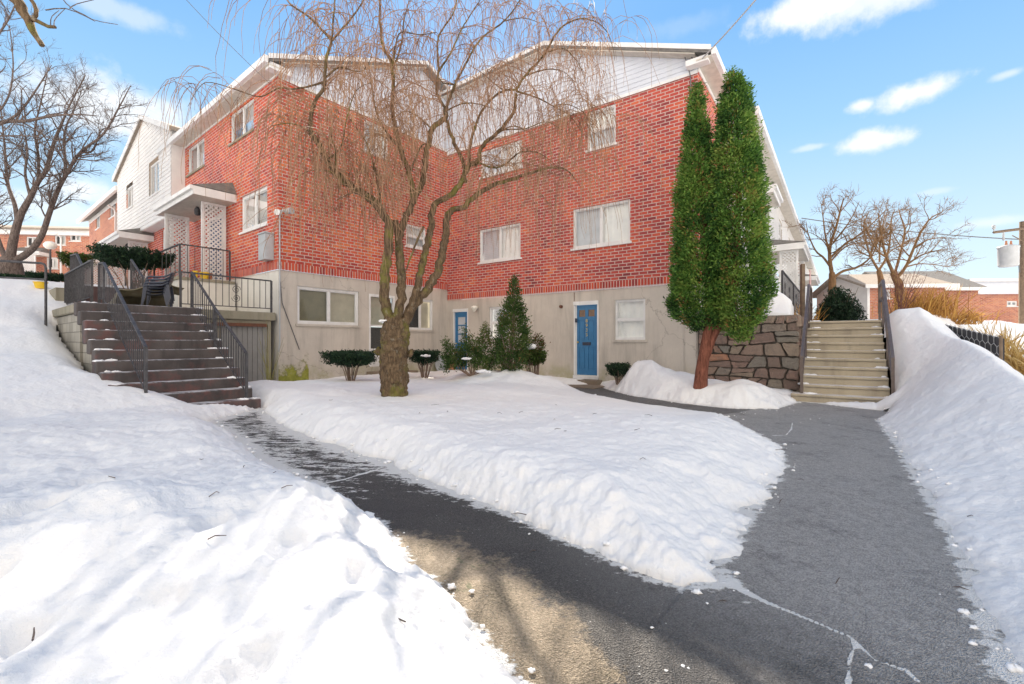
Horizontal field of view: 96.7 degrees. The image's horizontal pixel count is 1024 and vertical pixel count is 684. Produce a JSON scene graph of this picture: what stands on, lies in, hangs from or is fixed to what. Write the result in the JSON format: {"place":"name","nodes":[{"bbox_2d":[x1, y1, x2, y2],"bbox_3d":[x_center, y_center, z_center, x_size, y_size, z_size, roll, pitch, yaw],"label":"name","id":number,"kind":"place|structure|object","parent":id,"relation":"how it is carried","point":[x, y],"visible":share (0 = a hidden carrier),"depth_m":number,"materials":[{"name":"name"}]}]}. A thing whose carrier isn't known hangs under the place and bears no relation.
{"place":"outdoors","nodes":[
{"label":"outdoors","id":0,"kind":"place"},
{"bbox_2d":[208,408,689,683],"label":"path","id":1,"kind":"structure","parent":0,"point":[551,609],"depth_m":2.38,"materials":[{"name":"grey asphalt"}]},
{"bbox_2d":[0,0,1023,326],"label":"sky","id":2,"kind":"structure","parent":0,"point":[901,100],"materials":[{"name":"blue"}]},
{"bbox_2d":[575,387,752,414],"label":"path","id":3,"kind":"structure","parent":0,"point":[603,391],"depth_m":8.98,"materials":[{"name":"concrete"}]},
{"bbox_2d":[625,401,1023,683],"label":"path","id":4,"kind":"structure","parent":0,"point":[854,510],"depth_m":2.18,"materials":[{"name":"grey asphalt"}]},
{"bbox_2d":[214,389,1023,683],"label":"snow crumbs","id":5,"kind":"object","parent":4,"relation":"on","point":[1012,667],"visible":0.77,"depth_m":2.55,"materials":[{"name":"white snow"}]},
{"bbox_2d":[882,331,890,409],"bbox_3d":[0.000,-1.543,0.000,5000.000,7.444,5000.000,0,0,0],"label":"ground","id":6,"kind":"structure","parent":0,"point":[888,371],"depth_m":9.75,"materials":[{"name":"soil"}]},
{"bbox_2d":[0,273,32,277],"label":"ivy clump","id":7,"kind":"object","parent":6,"relation":"on","point":[10,275],"visible":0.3,"depth_m":14.04,"materials":[{"name":"green plant"}]},
{"bbox_2d":[0,260,46,325],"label":"pipe railing","id":8,"kind":"object","parent":6,"relation":"on","point":[45,289],"visible":0.83,"depth_m":9.88,"materials":[{"name":"black metal"}]},
{"bbox_2d":[0,225,88,273],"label":"brick row house","id":9,"kind":"structure","parent":6,"relation":"on","point":[73,239],"depth_m":31.54,"materials":[{"name":"red brick"}]},
{"bbox_2d":[27,237,35,246],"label":"window","id":10,"kind":"structure","parent":9,"relation":"in","point":[30,240],"depth_m":31.53,"materials":[{"name":"white paint"}]},
{"bbox_2d":[47,257,58,269],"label":"window","id":11,"kind":"structure","parent":9,"relation":"in","point":[54,261],"depth_m":31.67,"materials":[{"name":"white paint"}]},
{"bbox_2d":[55,236,65,245],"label":"window","id":12,"kind":"structure","parent":9,"relation":"in","point":[57,239],"depth_m":31.78,"materials":[{"name":"white paint"}]},
{"bbox_2d":[69,236,81,241],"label":"window","id":13,"kind":"structure","parent":9,"relation":"in","point":[72,238],"depth_m":31.81,"materials":[{"name":"white paint"}]},
{"bbox_2d":[25,270,63,281],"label":"hedge","id":14,"kind":"object","parent":6,"relation":"on","point":[55,277],"visible":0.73,"depth_m":18.66,"materials":[{"name":"green plant"}]},
{"bbox_2d":[43,241,57,272],"bbox_3d":[-20.294,-3.371,20.000,0.460,2.110,0.460,0,0,0],"label":"lamp post","id":15,"kind":"object","parent":6,"relation":"on","point":[50,245],"visible":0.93,"depth_m":19.96,"materials":[{"name":"black metal"}]},
{"bbox_2d":[0,1,115,163],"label":"bare tree","id":16,"kind":"object","parent":6,"relation":"on","point":[12,119],"visible":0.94,"depth_m":13.34,"materials":[{"name":"grey plant"}]},
{"bbox_2d":[9,0,117,46],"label":"old tree","id":17,"kind":"object","parent":6,"relation":"on","point":[21,7],"visible":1,"depth_m":4.58,"materials":[{"name":"brown plant"}]},
{"bbox_2d":[55,251,96,270],"bbox_3d":[-14.857,-2.471,15.515,1.029,1.232,1.018,0,0,28],"label":"yew shrub","id":18,"kind":"object","parent":6,"relation":"on","point":[63,257],"visible":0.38,"depth_m":15.30,"materials":[{"name":"green plant"}]},
{"bbox_2d":[0,51,152,274],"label":"bare tree","id":19,"kind":"object","parent":6,"relation":"on","point":[10,253],"visible":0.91,"depth_m":14.84,"materials":[{"name":"grey plant"}]},
{"bbox_2d":[85,240,176,288],"bbox_3d":[-10.997,-1.963,13.237,2.054,1.520,1.967,0,0,-38],"label":"yew shrub","id":20,"kind":"object","parent":6,"relation":"on","point":[113,255],"visible":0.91,"depth_m":12.79,"materials":[{"name":"green plant"}]},
{"bbox_2d":[97,114,189,286],"bbox_3d":[-12.398,-4.444,21.105,8.145,8.889,9.160,0,0,38],"label":"clapboard house section","id":21,"kind":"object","parent":6,"relation":"on","point":[137,218],"visible":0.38,"depth_m":17.84,"materials":[{"name":"white wood"}]},
{"bbox_2d":[125,185,132,210],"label":"window","id":22,"kind":"structure","parent":21,"relation":"in","point":[130,190],"depth_m":19.35,"materials":[{"name":"white paint"}]},
{"bbox_2d":[147,160,158,198],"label":"window","id":23,"kind":"structure","parent":21,"relation":"in","point":[154,168],"depth_m":17.05,"materials":[{"name":"white glass"}]},
{"bbox_2d":[161,228,169,252],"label":"window","id":24,"kind":"structure","parent":21,"relation":"in","point":[169,228],"depth_m":17.72,"materials":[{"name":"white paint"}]},
{"bbox_2d":[68,184,254,285],"bbox_3d":[-18.718,-4.655,26.680,9.357,9.310,10.135,0,0,40],"label":"brick house section","id":25,"kind":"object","parent":6,"relation":"on","point":[100,215],"visible":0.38,"depth_m":23.57,"materials":[{"name":"red brick"}]},
{"bbox_2d":[95,215,100,230],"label":"window","id":26,"kind":"structure","parent":25,"relation":"in","point":[98,219],"depth_m":25.12,"materials":[{"name":"white paint"}]},
{"bbox_2d":[108,204,115,219],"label":"window","id":27,"kind":"structure","parent":25,"relation":"in","point":[114,206],"depth_m":22.98,"materials":[{"name":"white paint"}]},
{"bbox_2d":[49,286,275,408],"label":"concrete staircase","id":28,"kind":"structure","parent":6,"relation":"on","point":[185,365],"depth_m":8.46,"materials":[{"name":"concrete"}]},
{"bbox_2d":[70,253,83,300],"bbox_3d":[-10.302,-1.475,10.775,1.548,1.350,0.048,0,0,38],"label":"iron railing","id":29,"kind":"object","parent":28,"relation":"on","point":[75,261],"visible":0.35,"depth_m":10.91,"materials":[{"name":"black metal"}]},
{"bbox_2d":[64,259,92,304],"bbox_3d":[-9.791,-1.225,10.253,3.198,0.910,0.048,0,0,38],"label":"iron railing","id":30,"kind":"object","parent":28,"relation":"on","point":[78,283],"visible":0.94,"depth_m":10.09,"materials":[{"name":"black metal"}]},
{"bbox_2d":[98,262,147,392],"bbox_3d":[-7.082,-0.330,8.213,3.418,2.560,0.048,0,0,38],"label":"iron railing","id":31,"kind":"object","parent":28,"relation":"on","point":[103,271],"visible":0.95,"depth_m":8.00,"materials":[{"name":"black metal"}]},
{"bbox_2d":[130,259,143,288],"bbox_3d":[-9.353,-1.415,11.349,1.118,1.430,0.048,0,0,38],"label":"iron railing","id":32,"kind":"object","parent":28,"relation":"on","point":[133,267],"visible":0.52,"depth_m":11.47,"materials":[{"name":"black metal"}]},
{"bbox_2d":[110,283,183,306],"bbox_3d":[-8.585,-1.068,10.639,0.955,0.640,1.305,0,0,38],"label":"furniture cover","id":33,"kind":"object","parent":28,"relation":"on","point":[132,296],"visible":0.41,"depth_m":10.78,"materials":[{"name":"fabric"}]},
{"bbox_2d":[141,281,172,306],"bbox_3d":[-7.914,-1.064,10.180,0.523,0.624,0.509,0,0,-28],"label":"plastic chair","id":34,"kind":"object","parent":28,"relation":"on","point":[169,283],"visible":0.7,"depth_m":10.05,"materials":[{"name":"grey plastic"}]},
{"bbox_2d":[143,278,173,306],"bbox_3d":[-7.902,-1.130,10.192,0.523,0.624,0.509,0,0,-28],"label":"plastic chair","id":35,"kind":"object","parent":34,"relation":"on","point":[158,283],"visible":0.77,"depth_m":10.06,"materials":[{"name":"grey plastic"}]},
{"bbox_2d":[144,275,174,303],"bbox_3d":[-7.890,-1.196,10.204,0.523,0.624,0.509,0,0,-28],"label":"plastic chair","id":36,"kind":"object","parent":35,"relation":"on","point":[159,280],"visible":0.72,"depth_m":10.08,"materials":[{"name":"grey plastic"}]},
{"bbox_2d":[145,272,175,300],"bbox_3d":[-7.878,-1.262,10.216,0.523,0.624,0.509,0,0,-28],"label":"plastic chair","id":37,"kind":"object","parent":36,"relation":"on","point":[169,288],"visible":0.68,"depth_m":10.09,"materials":[{"name":"grey plastic"}]},
{"bbox_2d":[190,271,247,397],"bbox_3d":[-5.961,-0.255,9.164,3.148,2.650,0.054,0,0,40],"label":"iron railing","id":38,"kind":"object","parent":28,"relation":"on","point":[214,308],"visible":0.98,"depth_m":9.03,"materials":[{"name":"black metal"}]},
{"bbox_2d":[179,271,272,312],"bbox_3d":[-6.737,-1.135,10.839,0.048,0.870,1.988,0,0,38],"label":"iron railing","id":39,"kind":"object","parent":28,"relation":"on","point":[222,276],"visible":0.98,"depth_m":10.91,"materials":[{"name":"black metal"}]},
{"bbox_2d":[207,319,270,381],"bbox_3d":[-6.672,0.333,10.992,0.190,1.735,1.620,0,0,38],"label":"shed door","id":40,"kind":"structure","parent":28,"relation":"attached to","point":[250,334],"depth_m":11.29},
{"bbox_2d":[82,301,889,399],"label":"snow remnants","id":41,"kind":"object","parent":28,"relation":"on","point":[111,359],"visible":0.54,"depth_m":8.65,"materials":[{"name":"white snow"}]},
{"bbox_2d":[153,53,453,380],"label":"brick apartment building","id":42,"kind":"structure","parent":6,"relation":"on","point":[315,313],"depth_m":13.08,"materials":[{"name":"red brick"}]},
{"bbox_2d":[125,243,230,285],"bbox_3d":[-10.784,-2.175,14.474,5.788,0.940,1.258,0,0,38],"label":"iron railing","id":43,"kind":"object","parent":42,"relation":"on","point":[187,245],"visible":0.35,"depth_m":12.75,"materials":[{"name":"black metal"}]},
{"bbox_2d":[186,139,204,177],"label":"window","id":44,"kind":"structure","parent":42,"relation":"in","point":[195,163],"depth_m":15.55,"materials":[{"name":"white glass"}]},
{"bbox_2d":[199,272,208,278],"bbox_3d":[-8.638,-1.855,12.786,0.259,0.200,0.259,0,0,0],"label":"flower pot","id":45,"kind":"object","parent":42,"relation":"on","point":[205,276],"visible":0.48,"depth_m":12.71,"materials":[{"name":"yellow plastic"}]},
{"bbox_2d":[189,3,275,88],"bbox_3d":[-6.374,-6.758,10.300,0.011,1.304,1.942,0,0,44],"label":"overhead cable","id":46,"kind":"object","parent":42,"relation":"attached to","point":[228,43],"visible":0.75,"depth_m":10.28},
{"bbox_2d":[228,99,253,146],"bbox_3d":[-7.734,-6.278,13.060,1.735,0.943,0.145,0,0,38],"label":"window","id":47,"kind":"structure","parent":42,"relation":"in","point":[248,126],"depth_m":13.07,"materials":[{"name":"white paint"}]},
{"bbox_2d":[239,186,267,234],"bbox_3d":[-7.100,-3.610,12.556,1.778,1.086,0.145,0,0,38],"label":"window","id":48,"kind":"structure","parent":42,"relation":"in","point":[254,223],"depth_m":12.58,"materials":[{"name":"white glass"}]},
{"bbox_2d":[295,286,360,327],"bbox_3d":[-5.150,-0.958,12.798,0.195,1.065,1.939,0,0,38],"label":"window","id":49,"kind":"structure","parent":42,"relation":"in","point":[315,306],"depth_m":12.78,"materials":[{"name":"grey glass"}]},
{"bbox_2d":[364,120,390,160],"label":"window","id":50,"kind":"structure","parent":42,"relation":"in","point":[368,126],"depth_m":13.99,"materials":[{"name":"grey glass"}]},
{"bbox_2d":[369,294,394,366],"bbox_3d":[-4.088,-0.356,14.169,0.160,2.213,0.945,0,0,38],"label":"storm door","id":51,"kind":"structure","parent":42,"relation":"in","point":[375,314],"depth_m":14.05,"materials":[{"name":"white paint"}]},
{"bbox_2d":[405,224,424,249],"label":"window","id":52,"kind":"structure","parent":42,"relation":"in","point":[415,228],"depth_m":15.21,"materials":[{"name":"white glass"}]},
{"bbox_2d":[409,299,434,331],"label":"window","id":53,"kind":"structure","parent":42,"relation":"in","point":[421,321],"depth_m":15.58,"materials":[{"name":"white paint"}]},
{"bbox_2d":[318,348,378,380],"bbox_3d":[-3.723,0.592,10.601,1.210,0.899,1.222,0,0,10],"label":"boxwood","id":54,"kind":"object","parent":6,"relation":"on","point":[348,359],"visible":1,"depth_m":10.31,"materials":[{"name":"green plant"}]},
{"bbox_2d":[367,370,417,374],"bbox_3d":[-3.501,1.095,13.863,1.100,0.410,1.594,0,0,38],"label":"door step","id":55,"kind":"object","parent":6,"relation":"on","point":[377,372],"depth_m":13.73,"materials":[{"name":"beige concrete"}]},
{"bbox_2d":[138,0,665,396],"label":"weeping tree","id":56,"kind":"object","parent":6,"relation":"on","point":[393,353],"visible":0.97,"depth_m":7.88,"materials":[{"name":"brown plant"}]},
{"bbox_2d":[408,349,440,377],"bbox_3d":[-2.339,0.621,12.204,0.917,0.927,0.920,0,0,0],"label":"boxwood","id":57,"kind":"object","parent":6,"relation":"on","point":[420,359],"visible":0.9,"depth_m":12.02,"materials":[{"name":"green plant"}]},
{"bbox_2d":[490,274,532,371],"bbox_3d":[0.026,-0.388,11.015,1.095,2.572,1.038,0,0,-40],"label":"juniper","id":58,"kind":"object","parent":6,"relation":"on","point":[510,315],"visible":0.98,"depth_m":10.85,"materials":[{"name":"green plant"}]},
{"bbox_2d":[0,278,1023,683],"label":"snow","id":59,"kind":"structure","parent":6,"relation":"on","point":[128,572],"depth_m":2.94,"materials":[{"name":"white snow"}]},
{"bbox_2d":[32,281,48,288],"bbox_3d":[-12.430,-1.504,12.000,0.308,0.200,0.300,0,0,0],"label":"yellow bucket","id":60,"kind":"object","parent":59,"relation":"on","point":[38,284],"visible":0.81,"depth_m":11.90,"materials":[{"name":"plastic"}]},
{"bbox_2d":[257,314,283,380],"bbox_3d":[-5.784,0.186,10.900,0.630,1.716,0.500,0,0,0],"label":"bare shrub","id":61,"kind":"object","parent":59,"relation":"on","point":[267,365],"visible":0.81,"depth_m":10.91,"materials":[{"name":"brown plant"}]},
{"bbox_2d":[435,356,444,370],"bbox_3d":[-2.486,0.770,15.814,0.120,0.600,0.480,0,0,38],"label":"oval board","id":62,"kind":"object","parent":59,"relation":"on","point":[437,364],"visible":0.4,"depth_m":15.76,"materials":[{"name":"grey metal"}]},
{"bbox_2d":[437,323,498,375],"bbox_3d":[-1.053,0.140,11.023,1.475,1.444,0.774,0,0,0],"label":"juniper","id":63,"kind":"object","parent":59,"relation":"on","point":[471,349],"visible":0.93,"depth_m":10.94,"materials":[{"name":"green plant"}]},
{"bbox_2d":[476,369,491,372],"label":"snow clump","id":64,"kind":"object","parent":59,"relation":"on","point":[482,371],"visible":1,"depth_m":10.45,"materials":[{"name":"white snow"}]},
{"bbox_2d":[31,399,972,640],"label":"twig litter","id":65,"kind":"object","parent":59,"relation":"on","point":[33,636],"visible":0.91,"depth_m":2.28,"materials":[{"name":"grey plant"}]},
{"bbox_2d":[783,183,901,291],"bbox_3d":[14.140,-4.024,19.005,4.023,5.826,3.997,0,0,0],"label":"bare tree","id":66,"kind":"object","parent":59,"relation":"on","point":[832,279],"visible":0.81,"depth_m":18.77,"materials":[{"name":"beige plant"}]},
{"bbox_2d":[841,198,927,313],"bbox_3d":[17.368,-4.289,22.031,4.565,5.817,3.561,0,0,0],"label":"bare tree","id":67,"kind":"object","parent":59,"relation":"on","point":[878,272],"visible":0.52,"depth_m":21.91,"materials":[{"name":"beige plant"}]},
{"bbox_2d":[879,249,932,311],"bbox_3d":[9.716,-1.473,11.423,0.892,1.622,1.259,0,0,0],"label":"bare shrub","id":68,"kind":"object","parent":59,"relation":"on","point":[900,296],"visible":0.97,"depth_m":11.31,"materials":[{"name":"brown plant"}]},
{"bbox_2d":[841,194,979,309],"bbox_3d":[15.249,-3.343,17.431,7.318,5.067,3.145,0,0,-31],"label":"bare tree","id":69,"kind":"object","parent":59,"relation":"on","point":[915,245],"visible":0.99,"depth_m":17.35,"materials":[{"name":"beige plant"}]},
{"bbox_2d":[866,281,995,318],"bbox_3d":[12.517,-1.229,13.611,3.584,1.057,2.466,0,0,0],"label":"dry brush","id":70,"kind":"object","parent":59,"relation":"on","point":[932,305],"visible":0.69,"depth_m":13.17,"materials":[{"name":"yellow plant"}]},
{"bbox_2d":[517,348,547,373],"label":"boxwood","id":71,"kind":"object","parent":6,"relation":"on","point":[539,356],"visible":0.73,"depth_m":11.38,"materials":[{"name":"green plant"}]},
{"bbox_2d":[527,344,535,349],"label":"snow clump","id":72,"kind":"object","parent":71,"relation":"on","point":[532,346],"visible":0.47,"depth_m":11.29,"materials":[{"name":"white snow"}]},
{"bbox_2d":[527,332,550,374],"bbox_3d":[0.668,0.431,11.886,0.704,1.448,0.582,0,0,0],"label":"bronze shrub","id":73,"kind":"object","parent":6,"relation":"on","point":[536,338],"visible":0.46,"depth_m":11.87,"materials":[{"name":"brown plant"}]},
{"bbox_2d":[569,379,604,388],"bbox_3d":[1.822,1.185,12.583,1.590,0.229,1.170,0,0,36],"label":"door step","id":74,"kind":"object","parent":6,"relation":"on","point":[592,384],"depth_m":12.52,"materials":[{"name":"beige concrete"}]},
{"bbox_2d":[605,362,630,384],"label":"shrub","id":75,"kind":"object","parent":6,"relation":"on","point":[618,372],"visible":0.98,"depth_m":11.22,"materials":[{"name":"green plant"}]},
{"bbox_2d":[441,41,819,381],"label":"brick apartment building","id":76,"kind":"structure","parent":6,"relation":"on","point":[632,323],"depth_m":13.12,"materials":[{"name":"red brick"}]},
{"bbox_2d":[455,312,466,369],"bbox_3d":[-1.780,-0.048,15.956,0.604,2.016,0.101,0,0,36],"label":"door","id":77,"kind":"structure","parent":76,"relation":"in","point":[460,317],"depth_m":16.03,"materials":[{"name":"blue paint"}]},
{"bbox_2d":[477,223,521,264],"bbox_3d":[-0.379,-3.202,14.950,1.791,1.161,0.213,0,0,36],"label":"window","id":78,"kind":"structure","parent":76,"relation":"in","point":[486,251],"depth_m":14.98,"materials":[{"name":"white glass"}]},
{"bbox_2d":[490,306,509,338],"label":"window","id":79,"kind":"structure","parent":76,"relation":"in","point":[493,313],"depth_m":15.20,"materials":[{"name":"white paint"}]},
{"bbox_2d":[479,140,522,179],"bbox_3d":[-0.336,-5.949,14.919,1.784,0.927,0.214,0,0,36],"label":"window","id":80,"kind":"structure","parent":76,"relation":"in","point":[492,150],"depth_m":14.91,"materials":[{"name":"white glass"}]},
{"bbox_2d":[575,304,596,375],"bbox_3d":[2.145,-0.057,13.114,0.696,2.027,0.101,0,0,36],"label":"door","id":81,"kind":"structure","parent":76,"relation":"in","point":[586,319],"depth_m":13.12,"materials":[{"name":"blue paint"}]},
{"bbox_2d":[585,104,616,152],"bbox_3d":[2.543,-6.002,12.834,0.962,1.157,0.212,0,0,36],"label":"window","id":82,"kind":"structure","parent":76,"relation":"in","point":[613,106],"depth_m":12.85,"materials":[{"name":"white paint"}]},
{"bbox_2d":[571,199,631,250],"bbox_3d":[2.522,-3.267,12.850,1.839,1.206,0.213,0,0,36],"label":"window","id":83,"kind":"structure","parent":76,"relation":"in","point":[613,231],"depth_m":12.84,"materials":[{"name":"white glass"}]},
{"bbox_2d":[612,299,646,341],"bbox_3d":[3.223,-0.577,12.371,0.959,1.159,0.209,0,0,36],"label":"window","id":84,"kind":"structure","parent":76,"relation":"in","point":[629,314],"depth_m":12.43,"materials":[{"name":"white paint"}]},
{"bbox_2d":[702,0,755,58],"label":"overhead cable","id":85,"kind":"object","parent":76,"relation":"attached to","point":[729,29],"visible":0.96,"depth_m":9.93,"materials":[{"name":"black rubber"}]},
{"bbox_2d":[779,222,780,239],"bbox_3d":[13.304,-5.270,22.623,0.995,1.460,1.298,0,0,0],"label":"window","id":86,"kind":"structure","parent":76,"relation":"in","point":[779,222],"depth_m":23.16,"materials":[{"name":"white paint"}]},
{"bbox_2d":[781,270,799,312],"bbox_3d":[9.228,-1.340,14.833,0.050,0.980,8.050,0,0,36],"label":"wrought railing","id":87,"kind":"object","parent":76,"relation":"on","point":[786,281],"visible":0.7,"depth_m":13.18,"materials":[{"name":"black metal"}]},
{"bbox_2d":[662,65,782,388],"bbox_3d":[4.117,-2.161,9.076,2.215,6.504,1.455,0,0,32],"label":"arborvitae","id":88,"kind":"object","parent":6,"relation":"on","point":[722,259],"visible":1,"depth_m":8.80,"materials":[{"name":"green plant"}]},
{"bbox_2d":[698,315,803,391],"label":"stone wall","id":89,"kind":"structure","parent":6,"relation":"on","point":[768,355],"depth_m":10.36,"materials":[{"name":"brown stone"}]},
{"bbox_2d":[800,264,804,316],"bbox_3d":[7.251,-1.125,11.359,0.080,1.650,0.080,0,0,0],"label":"wooden post","id":90,"kind":"object","parent":89,"relation":"on","point":[802,289],"visible":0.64,"depth_m":11.32,"materials":[{"name":"brown wood"}]},
{"bbox_2d":[791,320,889,408],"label":"concrete staircase","id":91,"kind":"structure","parent":6,"relation":"on","point":[843,364],"depth_m":9.53,"materials":[{"name":"beige concrete"}]},
{"bbox_2d":[800,284,812,392],"bbox_3d":[6.872,-0.033,10.596,0.055,2.765,3.635,0,0,36],"label":"steel handrail","id":92,"kind":"object","parent":91,"relation":"on","point":[808,315],"visible":0.84,"depth_m":10.04,"materials":[{"name":"grey metal"}]},
{"bbox_2d":[794,300,827,320],"bbox_3d":[8.404,-0.852,13.028,1.242,0.752,1.119,0,0,0],"label":"dry brush","id":93,"kind":"object","parent":91,"relation":"on","point":[813,312],"visible":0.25,"depth_m":12.90,"materials":[{"name":"brown plant"}]},
{"bbox_2d":[878,279,894,393],"bbox_3d":[8.014,-0.033,9.770,0.055,2.765,3.635,0,0,36],"label":"steel handrail","id":94,"kind":"object","parent":91,"relation":"on","point":[890,359],"visible":0.85,"depth_m":9.22,"materials":[{"name":"grey metal"}]},
{"bbox_2d":[813,285,867,320],"bbox_3d":[9.483,-0.800,13.331,1.308,1.733,1.318,0,0,0],"label":"yew shrub","id":95,"kind":"object","parent":6,"relation":"on","point":[838,305],"visible":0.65,"depth_m":13.05,"materials":[{"name":"green plant"}]},
{"bbox_2d":[813,274,959,318],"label":"ranch house","id":96,"kind":"structure","parent":6,"relation":"on","point":[866,286],"depth_m":26.32,"materials":[{"name":"brick"}]},
{"bbox_2d":[862,271,990,314],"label":"ranch house","id":97,"kind":"structure","parent":6,"relation":"on","point":[966,283],"depth_m":30.90,"materials":[{"name":"brick"}]},
{"bbox_2d":[945,323,1004,360],"bbox_3d":[9.259,0.386,9.276,0.073,1.702,2.383,0,0,22],"label":"netting fence","id":98,"kind":"object","parent":6,"relation":"on","point":[994,345],"visible":0.17,"depth_m":8.67,"materials":[{"name":"black metal"}]},
{"bbox_2d":[948,307,1006,324],"bbox_3d":[14.373,-0.856,14.527,2.693,0.615,1.681,0,0,0],"label":"dry brush","id":99,"kind":"object","parent":6,"relation":"on","point":[967,318],"visible":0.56,"depth_m":14.17,"materials":[{"name":"beige plant"}]},
{"bbox_2d":[957,321,1023,361],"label":"dry grass","id":100,"kind":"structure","parent":6,"relation":"on","point":[1007,345],"depth_m":11.00,"materials":[{"name":"yellow plant"}]},
{"bbox_2d":[967,278,1018,323],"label":"flat roofed house","id":101,"kind":"structure","parent":6,"relation":"on","point":[1003,293],"depth_m":33.86,"materials":[{"name":"brick"}]},
{"bbox_2d":[1006,301,1017,306],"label":"window","id":102,"kind":"structure","parent":101,"relation":"in","point":[1009,303],"depth_m":33.89,"materials":[{"name":"white paint"}]},
{"bbox_2d":[992,221,1023,323],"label":"utility pole","id":103,"kind":"object","parent":6,"relation":"on","point":[1010,255],"visible":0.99,"depth_m":25.79,"materials":[{"name":"brown wood"}]},
{"bbox_2d":[801,218,1018,239],"bbox_3d":[25.284,-6.957,27.953,13.098,2.490,0.055,0,0,18],"label":"overhead cable","id":104,"kind":"object","parent":103,"relation":"attached to","point":[923,232],"visible":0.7,"depth_m":27.62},
{"bbox_2d":[999,329,1023,375],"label":"dry grass","id":105,"kind":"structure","parent":6,"relation":"on","point":[1011,359],"depth_m":9.07,"materials":[{"name":"beige plant"}]}
]}

